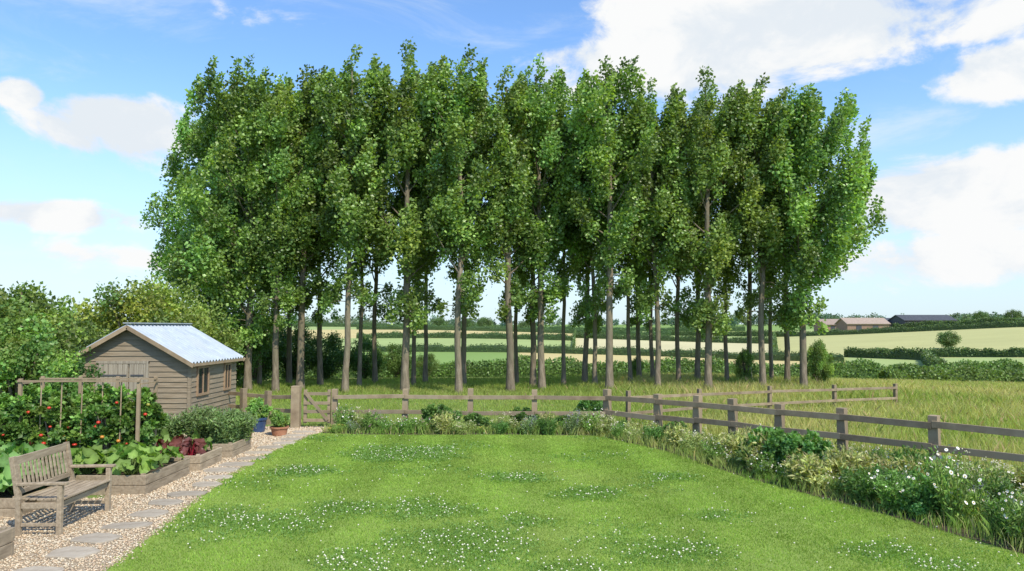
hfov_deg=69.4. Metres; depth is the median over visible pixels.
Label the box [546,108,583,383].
poplar tree
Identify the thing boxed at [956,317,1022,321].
field hedge
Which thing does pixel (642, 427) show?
meadow plant
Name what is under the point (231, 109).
poplar tree
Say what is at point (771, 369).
poplar tree
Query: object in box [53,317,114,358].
boundary bush
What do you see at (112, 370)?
door
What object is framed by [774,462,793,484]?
daisy plant
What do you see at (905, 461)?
meadow plant
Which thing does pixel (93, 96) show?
sky
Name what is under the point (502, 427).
green perennial
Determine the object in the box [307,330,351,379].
understorey shrub
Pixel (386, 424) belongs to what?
daisy plant
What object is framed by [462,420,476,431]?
yarrow plant
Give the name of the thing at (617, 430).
daisy plant
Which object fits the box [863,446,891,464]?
daisy plant
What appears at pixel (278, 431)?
plant pot
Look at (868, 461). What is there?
meadow plant
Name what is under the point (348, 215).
poplar tree
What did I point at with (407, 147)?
poplar tree
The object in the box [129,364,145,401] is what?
door
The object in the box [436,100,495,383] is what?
poplar tree
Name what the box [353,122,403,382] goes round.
poplar tree
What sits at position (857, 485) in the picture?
green perennial
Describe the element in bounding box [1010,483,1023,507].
oxeye daisy
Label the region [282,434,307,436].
stepping stone
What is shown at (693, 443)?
yarrow plant
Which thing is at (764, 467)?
daisy plant
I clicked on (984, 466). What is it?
meadow plant
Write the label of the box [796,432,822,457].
meadow plant
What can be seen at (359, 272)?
poplar tree
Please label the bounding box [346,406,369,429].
yarrow plant
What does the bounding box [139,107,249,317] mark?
poplar tree
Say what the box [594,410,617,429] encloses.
yarrow plant
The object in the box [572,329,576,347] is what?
field hedge
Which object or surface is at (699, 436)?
meadow plant
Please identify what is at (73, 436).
tomato plant
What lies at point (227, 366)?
window
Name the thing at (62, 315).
rounded tree
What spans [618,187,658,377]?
poplar tree
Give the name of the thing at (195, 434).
chard plant
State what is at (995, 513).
green perennial
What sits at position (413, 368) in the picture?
poplar tree
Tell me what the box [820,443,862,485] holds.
meadow plant
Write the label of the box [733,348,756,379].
bush
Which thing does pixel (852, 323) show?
farm barn
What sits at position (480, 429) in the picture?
yellow perennial
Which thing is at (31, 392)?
tomato plant
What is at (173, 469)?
raised bed
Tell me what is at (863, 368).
hedge
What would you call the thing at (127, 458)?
squash plant
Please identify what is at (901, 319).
farm barn
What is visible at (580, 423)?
yarrow plant
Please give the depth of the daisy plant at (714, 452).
14.07 m
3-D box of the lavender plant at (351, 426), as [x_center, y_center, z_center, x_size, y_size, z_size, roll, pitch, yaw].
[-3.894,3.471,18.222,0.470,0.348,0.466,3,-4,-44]
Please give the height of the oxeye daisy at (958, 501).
0.979 m
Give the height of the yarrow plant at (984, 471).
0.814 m
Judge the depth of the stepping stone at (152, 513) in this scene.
10.21 m
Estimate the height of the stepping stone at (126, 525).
0.026 m
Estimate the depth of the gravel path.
9.36 m
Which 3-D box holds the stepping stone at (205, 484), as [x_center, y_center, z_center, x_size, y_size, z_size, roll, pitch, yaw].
[-5.021,3.270,12.155,0.475,0.026,0.390,-1,-3,14]
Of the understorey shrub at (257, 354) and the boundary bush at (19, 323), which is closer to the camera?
the boundary bush at (19, 323)
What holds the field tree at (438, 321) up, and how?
on the ground at (1000, 339)
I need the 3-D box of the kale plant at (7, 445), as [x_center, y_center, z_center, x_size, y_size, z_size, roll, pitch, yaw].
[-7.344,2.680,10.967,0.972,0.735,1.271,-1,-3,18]
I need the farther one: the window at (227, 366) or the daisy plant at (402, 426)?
the window at (227, 366)
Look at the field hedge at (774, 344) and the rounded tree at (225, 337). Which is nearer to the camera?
the rounded tree at (225, 337)
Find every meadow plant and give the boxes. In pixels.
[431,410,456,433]
[538,411,558,425]
[623,420,639,435]
[640,421,662,431]
[664,422,690,449]
[690,434,707,448]
[714,429,747,460]
[734,425,752,438]
[736,431,773,473]
[780,452,836,490]
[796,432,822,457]
[797,452,819,470]
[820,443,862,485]
[856,451,899,474]
[892,455,926,475]
[963,459,990,474]
[1001,464,1023,490]
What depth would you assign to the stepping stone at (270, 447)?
15.82 m
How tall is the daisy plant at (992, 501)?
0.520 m
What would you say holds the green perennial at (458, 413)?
on the flower bed at (907, 517)
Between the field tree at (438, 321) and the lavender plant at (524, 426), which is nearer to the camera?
the lavender plant at (524, 426)
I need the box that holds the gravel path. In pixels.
[0,426,319,570]
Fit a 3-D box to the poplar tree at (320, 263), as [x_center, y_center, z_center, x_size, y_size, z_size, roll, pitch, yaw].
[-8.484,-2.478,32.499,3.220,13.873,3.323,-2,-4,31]
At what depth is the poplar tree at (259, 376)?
31.78 m
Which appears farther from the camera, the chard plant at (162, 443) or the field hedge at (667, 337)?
the field hedge at (667, 337)
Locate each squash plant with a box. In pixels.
[70,445,116,474]
[95,445,164,474]
[96,440,156,464]
[141,443,184,465]
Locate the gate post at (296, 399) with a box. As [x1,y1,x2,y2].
[290,386,301,427]
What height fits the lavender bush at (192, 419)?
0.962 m
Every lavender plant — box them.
[345,419,362,432]
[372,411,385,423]
[517,414,537,434]
[562,409,585,434]
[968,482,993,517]
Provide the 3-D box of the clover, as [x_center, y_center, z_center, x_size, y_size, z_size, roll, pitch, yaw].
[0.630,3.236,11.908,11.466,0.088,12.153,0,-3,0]
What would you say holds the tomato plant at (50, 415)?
on the raised bed at (173, 469)
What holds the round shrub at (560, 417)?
on the ground at (1000, 339)
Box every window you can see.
[196,365,209,395]
[223,362,231,389]
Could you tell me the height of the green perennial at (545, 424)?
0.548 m
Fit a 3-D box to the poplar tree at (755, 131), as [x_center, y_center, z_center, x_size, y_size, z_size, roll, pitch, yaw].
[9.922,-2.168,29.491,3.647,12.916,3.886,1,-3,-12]
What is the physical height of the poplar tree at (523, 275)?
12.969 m
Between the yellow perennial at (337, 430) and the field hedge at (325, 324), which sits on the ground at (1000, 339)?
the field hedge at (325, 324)
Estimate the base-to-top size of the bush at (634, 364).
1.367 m
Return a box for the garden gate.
[303,390,330,422]
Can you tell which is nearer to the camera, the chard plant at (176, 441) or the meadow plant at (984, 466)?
the meadow plant at (984, 466)
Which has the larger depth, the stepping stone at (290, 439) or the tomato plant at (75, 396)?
the stepping stone at (290, 439)
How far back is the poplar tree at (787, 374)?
31.44 m
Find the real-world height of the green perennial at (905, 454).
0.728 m
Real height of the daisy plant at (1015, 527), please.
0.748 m
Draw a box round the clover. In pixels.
[143,433,1023,570]
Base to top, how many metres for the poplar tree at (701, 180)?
13.174 m
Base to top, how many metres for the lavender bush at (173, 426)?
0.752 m
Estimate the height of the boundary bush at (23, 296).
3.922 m
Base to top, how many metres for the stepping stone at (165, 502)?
0.026 m
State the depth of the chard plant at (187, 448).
13.58 m
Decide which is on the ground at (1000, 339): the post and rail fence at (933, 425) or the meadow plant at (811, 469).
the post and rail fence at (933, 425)
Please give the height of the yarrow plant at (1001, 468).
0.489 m
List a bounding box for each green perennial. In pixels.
[441,409,462,431]
[490,420,512,433]
[536,415,559,434]
[618,420,631,428]
[643,424,665,444]
[835,465,890,504]
[849,465,892,477]
[869,462,912,489]
[890,445,930,468]
[910,463,964,518]
[965,471,1016,506]
[981,497,1023,538]
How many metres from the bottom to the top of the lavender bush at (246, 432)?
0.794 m
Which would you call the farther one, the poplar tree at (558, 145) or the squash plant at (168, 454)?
the poplar tree at (558, 145)
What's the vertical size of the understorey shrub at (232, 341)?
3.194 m
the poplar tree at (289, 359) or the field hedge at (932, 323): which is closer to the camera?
the poplar tree at (289, 359)
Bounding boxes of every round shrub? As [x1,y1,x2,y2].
[421,403,462,425]
[463,412,490,426]
[509,406,538,422]
[555,415,573,422]
[574,400,602,418]
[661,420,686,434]
[734,426,802,472]
[764,428,832,469]
[896,482,941,517]
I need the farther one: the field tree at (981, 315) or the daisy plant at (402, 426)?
the field tree at (981, 315)
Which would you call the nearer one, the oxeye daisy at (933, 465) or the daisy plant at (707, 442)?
the oxeye daisy at (933, 465)
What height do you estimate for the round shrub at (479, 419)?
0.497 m
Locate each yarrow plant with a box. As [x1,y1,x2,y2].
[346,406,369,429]
[448,416,472,433]
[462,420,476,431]
[490,410,516,431]
[509,415,529,432]
[570,409,588,431]
[588,411,617,435]
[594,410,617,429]
[624,424,641,441]
[676,427,706,452]
[700,432,724,446]
[846,443,866,456]
[951,458,984,484]
[954,448,1016,486]
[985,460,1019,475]
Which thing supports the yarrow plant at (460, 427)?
on the flower bed at (907, 517)
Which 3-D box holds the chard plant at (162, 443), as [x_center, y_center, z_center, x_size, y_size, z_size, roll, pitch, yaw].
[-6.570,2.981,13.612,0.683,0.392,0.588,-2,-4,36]
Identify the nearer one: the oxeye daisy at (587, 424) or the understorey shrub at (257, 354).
the oxeye daisy at (587, 424)
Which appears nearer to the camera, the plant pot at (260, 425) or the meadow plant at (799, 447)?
the meadow plant at (799, 447)
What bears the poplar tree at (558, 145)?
on the ground at (1000, 339)
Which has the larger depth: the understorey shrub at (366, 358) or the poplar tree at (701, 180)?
the understorey shrub at (366, 358)
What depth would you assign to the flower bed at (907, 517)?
10.96 m
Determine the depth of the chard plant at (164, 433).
14.04 m
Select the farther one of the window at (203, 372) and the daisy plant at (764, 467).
the window at (203, 372)
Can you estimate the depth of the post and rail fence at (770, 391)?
21.80 m
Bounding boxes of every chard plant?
[156,438,170,453]
[159,428,172,442]
[165,434,184,451]
[179,437,206,455]
[191,428,212,451]
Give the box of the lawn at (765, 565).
[107,434,1023,570]
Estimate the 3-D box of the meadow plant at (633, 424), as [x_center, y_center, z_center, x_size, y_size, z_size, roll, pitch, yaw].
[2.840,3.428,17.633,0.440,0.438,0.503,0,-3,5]
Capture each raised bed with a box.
[0,481,60,517]
[0,526,14,560]
[22,457,189,494]
[170,446,221,470]
[184,436,250,457]
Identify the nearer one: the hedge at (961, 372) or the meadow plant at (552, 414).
the meadow plant at (552, 414)
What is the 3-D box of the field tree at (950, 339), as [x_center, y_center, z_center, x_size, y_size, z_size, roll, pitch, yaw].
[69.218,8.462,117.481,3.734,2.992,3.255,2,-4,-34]
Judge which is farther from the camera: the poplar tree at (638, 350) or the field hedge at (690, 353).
the field hedge at (690, 353)
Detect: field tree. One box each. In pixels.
[432,317,447,325]
[461,317,474,326]
[476,317,493,326]
[519,321,529,327]
[935,330,961,347]
[971,310,990,318]
[1002,309,1023,317]
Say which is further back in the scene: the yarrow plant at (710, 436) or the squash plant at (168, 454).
the yarrow plant at (710, 436)
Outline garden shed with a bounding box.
[66,323,245,429]
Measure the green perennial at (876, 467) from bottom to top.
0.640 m
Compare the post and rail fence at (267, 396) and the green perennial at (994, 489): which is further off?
the post and rail fence at (267, 396)
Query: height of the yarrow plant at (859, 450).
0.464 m
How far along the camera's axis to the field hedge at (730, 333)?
271.86 m
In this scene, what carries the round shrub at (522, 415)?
on the ground at (1000, 339)
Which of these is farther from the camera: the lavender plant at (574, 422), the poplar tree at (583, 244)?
the poplar tree at (583, 244)
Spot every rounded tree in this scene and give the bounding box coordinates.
[45,306,84,323]
[56,309,129,330]
[61,275,227,344]
[125,298,241,351]
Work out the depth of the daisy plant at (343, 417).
18.56 m
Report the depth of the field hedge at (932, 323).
265.04 m
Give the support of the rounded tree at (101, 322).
on the ground at (1000, 339)
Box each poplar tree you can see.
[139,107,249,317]
[167,54,308,390]
[233,155,264,384]
[236,74,323,391]
[265,64,348,388]
[285,188,310,383]
[300,44,396,393]
[305,103,347,385]
[340,95,394,386]
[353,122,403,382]
[354,37,465,390]
[388,90,441,384]
[399,166,446,381]
[413,43,508,392]
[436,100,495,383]
[465,65,557,391]
[492,136,530,384]
[504,53,589,390]
[511,123,570,386]
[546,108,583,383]
[558,55,663,388]
[559,111,626,384]
[565,108,626,384]
[607,77,696,387]
[611,99,648,379]
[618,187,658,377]
[637,116,669,378]
[654,65,765,389]
[654,107,704,381]
[675,96,731,380]
[700,95,751,381]
[714,72,796,387]
[718,161,758,377]
[746,108,775,377]
[754,83,887,388]
[756,184,820,381]
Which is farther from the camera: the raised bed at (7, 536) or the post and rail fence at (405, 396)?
the post and rail fence at (405, 396)
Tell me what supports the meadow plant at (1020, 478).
on the flower bed at (907, 517)
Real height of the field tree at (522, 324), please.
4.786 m
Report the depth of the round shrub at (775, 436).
12.99 m
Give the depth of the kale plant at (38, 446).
10.96 m
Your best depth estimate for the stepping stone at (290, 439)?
16.94 m
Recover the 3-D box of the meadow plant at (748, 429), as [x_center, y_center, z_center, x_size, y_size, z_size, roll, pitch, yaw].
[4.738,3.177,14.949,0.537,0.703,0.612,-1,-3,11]
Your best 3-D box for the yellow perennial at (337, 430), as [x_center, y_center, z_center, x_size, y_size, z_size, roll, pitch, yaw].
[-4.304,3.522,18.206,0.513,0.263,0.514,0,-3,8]
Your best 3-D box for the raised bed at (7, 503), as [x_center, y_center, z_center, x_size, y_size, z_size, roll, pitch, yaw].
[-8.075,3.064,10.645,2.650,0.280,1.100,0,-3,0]
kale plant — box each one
[0,440,44,489]
[0,442,65,494]
[0,443,81,489]
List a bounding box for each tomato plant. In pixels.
[0,391,32,446]
[10,382,57,444]
[27,391,76,453]
[64,401,103,448]
[68,388,93,427]
[83,382,134,449]
[102,393,129,449]
[118,386,168,446]
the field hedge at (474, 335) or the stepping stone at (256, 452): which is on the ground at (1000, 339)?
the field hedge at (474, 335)
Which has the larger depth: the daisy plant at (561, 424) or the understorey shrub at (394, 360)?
the understorey shrub at (394, 360)
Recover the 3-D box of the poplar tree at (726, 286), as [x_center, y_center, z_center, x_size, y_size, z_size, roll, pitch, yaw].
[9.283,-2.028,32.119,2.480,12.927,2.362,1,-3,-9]
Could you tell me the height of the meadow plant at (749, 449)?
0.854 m
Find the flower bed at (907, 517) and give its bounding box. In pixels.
[322,430,1023,552]
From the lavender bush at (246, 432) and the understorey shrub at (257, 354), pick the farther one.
the understorey shrub at (257, 354)
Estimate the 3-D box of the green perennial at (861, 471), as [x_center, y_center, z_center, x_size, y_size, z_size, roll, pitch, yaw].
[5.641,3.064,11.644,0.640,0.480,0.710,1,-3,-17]
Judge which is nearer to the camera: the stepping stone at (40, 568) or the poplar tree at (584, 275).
the stepping stone at (40, 568)
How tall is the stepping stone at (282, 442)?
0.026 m
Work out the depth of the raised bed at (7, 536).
8.33 m
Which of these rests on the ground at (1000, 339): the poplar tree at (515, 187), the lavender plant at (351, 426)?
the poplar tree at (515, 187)
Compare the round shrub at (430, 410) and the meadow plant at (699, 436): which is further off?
the round shrub at (430, 410)
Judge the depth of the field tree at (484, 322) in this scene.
298.35 m
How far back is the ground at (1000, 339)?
142.17 m
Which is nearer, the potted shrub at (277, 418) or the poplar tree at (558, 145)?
the potted shrub at (277, 418)
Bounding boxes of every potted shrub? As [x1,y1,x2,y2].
[244,397,273,417]
[268,409,289,426]
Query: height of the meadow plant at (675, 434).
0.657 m
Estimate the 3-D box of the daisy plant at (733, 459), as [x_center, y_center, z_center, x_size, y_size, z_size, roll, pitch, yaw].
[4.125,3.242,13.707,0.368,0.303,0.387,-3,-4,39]
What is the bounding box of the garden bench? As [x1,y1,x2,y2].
[9,441,115,535]
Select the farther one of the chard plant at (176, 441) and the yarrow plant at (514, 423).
the yarrow plant at (514, 423)
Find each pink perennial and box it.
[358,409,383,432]
[413,417,433,432]
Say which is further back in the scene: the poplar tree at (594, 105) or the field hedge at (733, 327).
the field hedge at (733, 327)
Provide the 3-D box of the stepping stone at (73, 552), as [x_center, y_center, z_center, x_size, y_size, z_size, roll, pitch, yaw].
[-5.026,3.063,8.482,0.562,0.026,0.397,-1,-3,9]
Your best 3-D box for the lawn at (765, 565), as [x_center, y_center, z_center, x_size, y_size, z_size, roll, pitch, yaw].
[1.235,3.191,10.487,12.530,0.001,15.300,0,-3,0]
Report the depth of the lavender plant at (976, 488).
10.09 m
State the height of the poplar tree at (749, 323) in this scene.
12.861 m
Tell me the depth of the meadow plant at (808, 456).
12.52 m
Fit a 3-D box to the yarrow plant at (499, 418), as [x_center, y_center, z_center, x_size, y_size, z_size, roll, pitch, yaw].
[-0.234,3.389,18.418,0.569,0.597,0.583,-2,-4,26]
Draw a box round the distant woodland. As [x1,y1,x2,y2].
[132,311,1023,326]
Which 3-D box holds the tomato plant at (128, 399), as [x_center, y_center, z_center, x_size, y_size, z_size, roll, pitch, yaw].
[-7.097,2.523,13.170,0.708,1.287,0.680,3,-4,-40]
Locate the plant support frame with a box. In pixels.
[16,376,158,464]
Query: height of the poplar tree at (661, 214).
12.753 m
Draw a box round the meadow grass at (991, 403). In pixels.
[236,371,1023,467]
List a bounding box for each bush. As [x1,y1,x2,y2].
[0,280,100,395]
[0,290,60,396]
[0,331,105,428]
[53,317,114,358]
[157,413,183,437]
[175,403,222,438]
[200,406,250,443]
[231,406,258,440]
[632,357,643,375]
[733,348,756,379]
[807,338,834,382]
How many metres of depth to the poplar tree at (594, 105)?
28.66 m
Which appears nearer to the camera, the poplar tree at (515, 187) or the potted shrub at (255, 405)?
the potted shrub at (255, 405)
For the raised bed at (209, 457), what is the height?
0.300 m
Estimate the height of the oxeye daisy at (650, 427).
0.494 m
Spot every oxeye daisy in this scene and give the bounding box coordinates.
[580,408,603,434]
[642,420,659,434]
[823,471,844,495]
[918,444,965,481]
[926,453,990,526]
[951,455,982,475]
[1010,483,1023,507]
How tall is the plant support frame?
1.720 m
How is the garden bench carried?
on the gravel path
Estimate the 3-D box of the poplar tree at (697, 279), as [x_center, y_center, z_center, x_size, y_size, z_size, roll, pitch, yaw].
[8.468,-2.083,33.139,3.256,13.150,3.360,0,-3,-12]
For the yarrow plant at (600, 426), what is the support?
on the flower bed at (907, 517)
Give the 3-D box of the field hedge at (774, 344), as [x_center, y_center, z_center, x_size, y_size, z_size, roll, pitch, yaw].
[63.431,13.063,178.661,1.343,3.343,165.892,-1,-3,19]
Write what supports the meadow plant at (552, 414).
on the flower bed at (907, 517)
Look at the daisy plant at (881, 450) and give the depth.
13.88 m
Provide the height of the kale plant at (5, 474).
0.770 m
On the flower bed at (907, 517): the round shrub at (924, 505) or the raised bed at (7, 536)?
the round shrub at (924, 505)
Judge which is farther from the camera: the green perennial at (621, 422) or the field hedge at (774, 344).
the field hedge at (774, 344)
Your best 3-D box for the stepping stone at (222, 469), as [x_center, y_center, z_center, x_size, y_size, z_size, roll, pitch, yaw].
[-5.268,3.339,13.384,0.580,0.026,0.405,0,-3,0]
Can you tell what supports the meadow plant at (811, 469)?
on the flower bed at (907, 517)
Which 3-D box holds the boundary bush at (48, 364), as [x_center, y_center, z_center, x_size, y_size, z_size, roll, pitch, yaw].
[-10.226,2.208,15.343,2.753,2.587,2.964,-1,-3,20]
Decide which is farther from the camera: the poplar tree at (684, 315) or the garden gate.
the poplar tree at (684, 315)
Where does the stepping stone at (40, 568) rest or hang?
on the gravel
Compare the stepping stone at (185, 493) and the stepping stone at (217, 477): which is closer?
the stepping stone at (185, 493)
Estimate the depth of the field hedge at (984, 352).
93.26 m
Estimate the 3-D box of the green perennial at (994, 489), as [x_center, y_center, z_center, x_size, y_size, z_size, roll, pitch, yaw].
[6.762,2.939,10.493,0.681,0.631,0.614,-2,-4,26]
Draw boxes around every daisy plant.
[329,404,357,430]
[374,416,395,433]
[393,415,417,432]
[558,419,569,431]
[609,423,626,438]
[696,437,717,456]
[699,442,730,464]
[726,454,741,467]
[747,451,776,478]
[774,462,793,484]
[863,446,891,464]
[867,465,926,513]
[868,445,891,457]
[977,489,1017,522]
[978,463,1023,489]
[998,492,1023,549]
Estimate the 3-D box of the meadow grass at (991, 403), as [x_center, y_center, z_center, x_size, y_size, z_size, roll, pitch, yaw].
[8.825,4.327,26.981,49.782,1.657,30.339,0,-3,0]
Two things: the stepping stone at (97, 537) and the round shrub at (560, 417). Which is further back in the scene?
the round shrub at (560, 417)
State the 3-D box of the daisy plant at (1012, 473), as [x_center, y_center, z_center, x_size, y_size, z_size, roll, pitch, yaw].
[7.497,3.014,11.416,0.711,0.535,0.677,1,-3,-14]
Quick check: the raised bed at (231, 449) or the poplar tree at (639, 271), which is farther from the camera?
the poplar tree at (639, 271)
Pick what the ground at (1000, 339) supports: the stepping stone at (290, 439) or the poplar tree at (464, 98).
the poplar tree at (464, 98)
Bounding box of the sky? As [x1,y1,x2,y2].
[0,0,1023,323]
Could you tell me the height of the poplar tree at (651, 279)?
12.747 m
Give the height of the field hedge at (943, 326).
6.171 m
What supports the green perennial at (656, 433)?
on the flower bed at (907, 517)
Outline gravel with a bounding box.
[0,426,328,570]
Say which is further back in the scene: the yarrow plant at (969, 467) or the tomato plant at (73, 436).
the tomato plant at (73, 436)
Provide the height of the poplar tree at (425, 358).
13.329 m
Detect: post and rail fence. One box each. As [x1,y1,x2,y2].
[228,388,290,424]
[331,388,604,425]
[603,389,1023,461]
[625,383,897,421]
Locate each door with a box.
[98,364,128,394]
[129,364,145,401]
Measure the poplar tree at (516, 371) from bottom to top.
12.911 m
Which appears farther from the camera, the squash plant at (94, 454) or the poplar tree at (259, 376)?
the poplar tree at (259, 376)
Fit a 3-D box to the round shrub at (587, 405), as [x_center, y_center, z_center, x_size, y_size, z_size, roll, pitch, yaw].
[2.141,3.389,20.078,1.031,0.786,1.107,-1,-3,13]
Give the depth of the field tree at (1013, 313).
399.06 m
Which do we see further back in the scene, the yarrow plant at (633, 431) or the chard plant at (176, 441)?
the yarrow plant at (633, 431)
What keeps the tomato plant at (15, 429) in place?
on the raised bed at (173, 469)
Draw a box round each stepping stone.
[13,566,64,570]
[45,546,100,558]
[70,532,122,543]
[100,521,152,529]
[127,509,168,517]
[148,499,183,505]
[167,490,206,497]
[192,481,221,487]
[202,475,231,479]
[203,467,239,472]
[219,462,254,466]
[237,456,265,460]
[243,451,271,453]
[256,445,282,448]
[272,441,294,444]
[280,437,300,440]
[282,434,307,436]
[292,430,315,432]
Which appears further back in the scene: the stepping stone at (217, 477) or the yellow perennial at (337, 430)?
the yellow perennial at (337, 430)
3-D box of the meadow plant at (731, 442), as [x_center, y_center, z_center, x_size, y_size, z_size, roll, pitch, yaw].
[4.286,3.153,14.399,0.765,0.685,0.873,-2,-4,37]
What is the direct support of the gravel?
on the gravel path
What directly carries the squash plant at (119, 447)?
on the raised bed at (173, 469)
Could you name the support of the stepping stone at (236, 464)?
on the gravel path
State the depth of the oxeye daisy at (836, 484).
11.39 m
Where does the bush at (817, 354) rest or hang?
on the ground at (1000, 339)
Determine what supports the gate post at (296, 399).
on the ground at (1000, 339)
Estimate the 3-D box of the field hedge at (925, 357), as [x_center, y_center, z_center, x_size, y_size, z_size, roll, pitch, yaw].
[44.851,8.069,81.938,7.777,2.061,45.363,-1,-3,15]
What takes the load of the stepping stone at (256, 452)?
on the gravel
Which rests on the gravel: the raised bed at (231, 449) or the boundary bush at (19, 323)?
the raised bed at (231, 449)
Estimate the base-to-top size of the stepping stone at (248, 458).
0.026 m
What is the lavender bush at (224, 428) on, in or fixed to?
in the raised bed at (231, 449)
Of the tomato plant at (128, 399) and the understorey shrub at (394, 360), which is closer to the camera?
the tomato plant at (128, 399)
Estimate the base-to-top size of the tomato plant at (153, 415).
1.396 m
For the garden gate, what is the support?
attached to the post and rail fence at (405, 396)
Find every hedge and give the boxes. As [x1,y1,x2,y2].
[266,354,1023,379]
[284,321,402,326]
[356,324,670,335]
[356,330,572,340]
[362,342,843,361]
[380,323,744,330]
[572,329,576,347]
[572,331,772,343]
[670,329,773,335]
[772,331,778,351]
[775,319,1023,336]
[844,346,947,365]
[856,346,1023,356]
[877,364,1023,383]
[891,317,1023,327]
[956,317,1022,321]
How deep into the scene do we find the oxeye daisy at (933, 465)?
11.29 m
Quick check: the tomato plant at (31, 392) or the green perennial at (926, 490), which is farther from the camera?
the tomato plant at (31, 392)
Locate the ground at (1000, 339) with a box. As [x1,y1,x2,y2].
[85,324,1023,553]
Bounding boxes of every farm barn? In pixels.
[814,319,838,331]
[834,318,890,329]
[888,315,957,326]
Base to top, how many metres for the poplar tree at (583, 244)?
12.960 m
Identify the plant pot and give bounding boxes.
[252,416,267,432]
[270,425,288,435]
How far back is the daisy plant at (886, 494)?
10.43 m
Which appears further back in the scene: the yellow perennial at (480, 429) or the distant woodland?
the distant woodland
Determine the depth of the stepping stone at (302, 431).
18.24 m
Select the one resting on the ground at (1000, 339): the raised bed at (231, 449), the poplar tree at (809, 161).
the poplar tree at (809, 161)
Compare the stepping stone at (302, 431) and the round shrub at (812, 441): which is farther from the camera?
the stepping stone at (302, 431)
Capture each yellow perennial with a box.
[328,422,346,432]
[473,426,488,432]
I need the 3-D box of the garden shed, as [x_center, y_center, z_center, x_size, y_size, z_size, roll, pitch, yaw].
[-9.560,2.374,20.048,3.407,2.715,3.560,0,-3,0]
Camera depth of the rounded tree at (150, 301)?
24.22 m
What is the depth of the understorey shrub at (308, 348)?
38.28 m
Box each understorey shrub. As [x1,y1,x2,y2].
[200,312,250,369]
[208,302,278,386]
[240,310,294,380]
[265,324,323,379]
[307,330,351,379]
[349,335,389,378]
[381,343,416,377]
[416,352,439,377]
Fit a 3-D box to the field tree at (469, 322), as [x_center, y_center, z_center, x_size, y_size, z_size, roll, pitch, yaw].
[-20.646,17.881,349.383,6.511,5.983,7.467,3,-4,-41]
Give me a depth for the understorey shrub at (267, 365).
36.57 m
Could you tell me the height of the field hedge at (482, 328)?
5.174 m
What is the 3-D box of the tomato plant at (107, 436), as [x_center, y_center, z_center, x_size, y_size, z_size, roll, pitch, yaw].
[-6.939,2.406,12.768,0.802,1.489,0.745,2,-4,-25]
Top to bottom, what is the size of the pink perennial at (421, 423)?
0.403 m

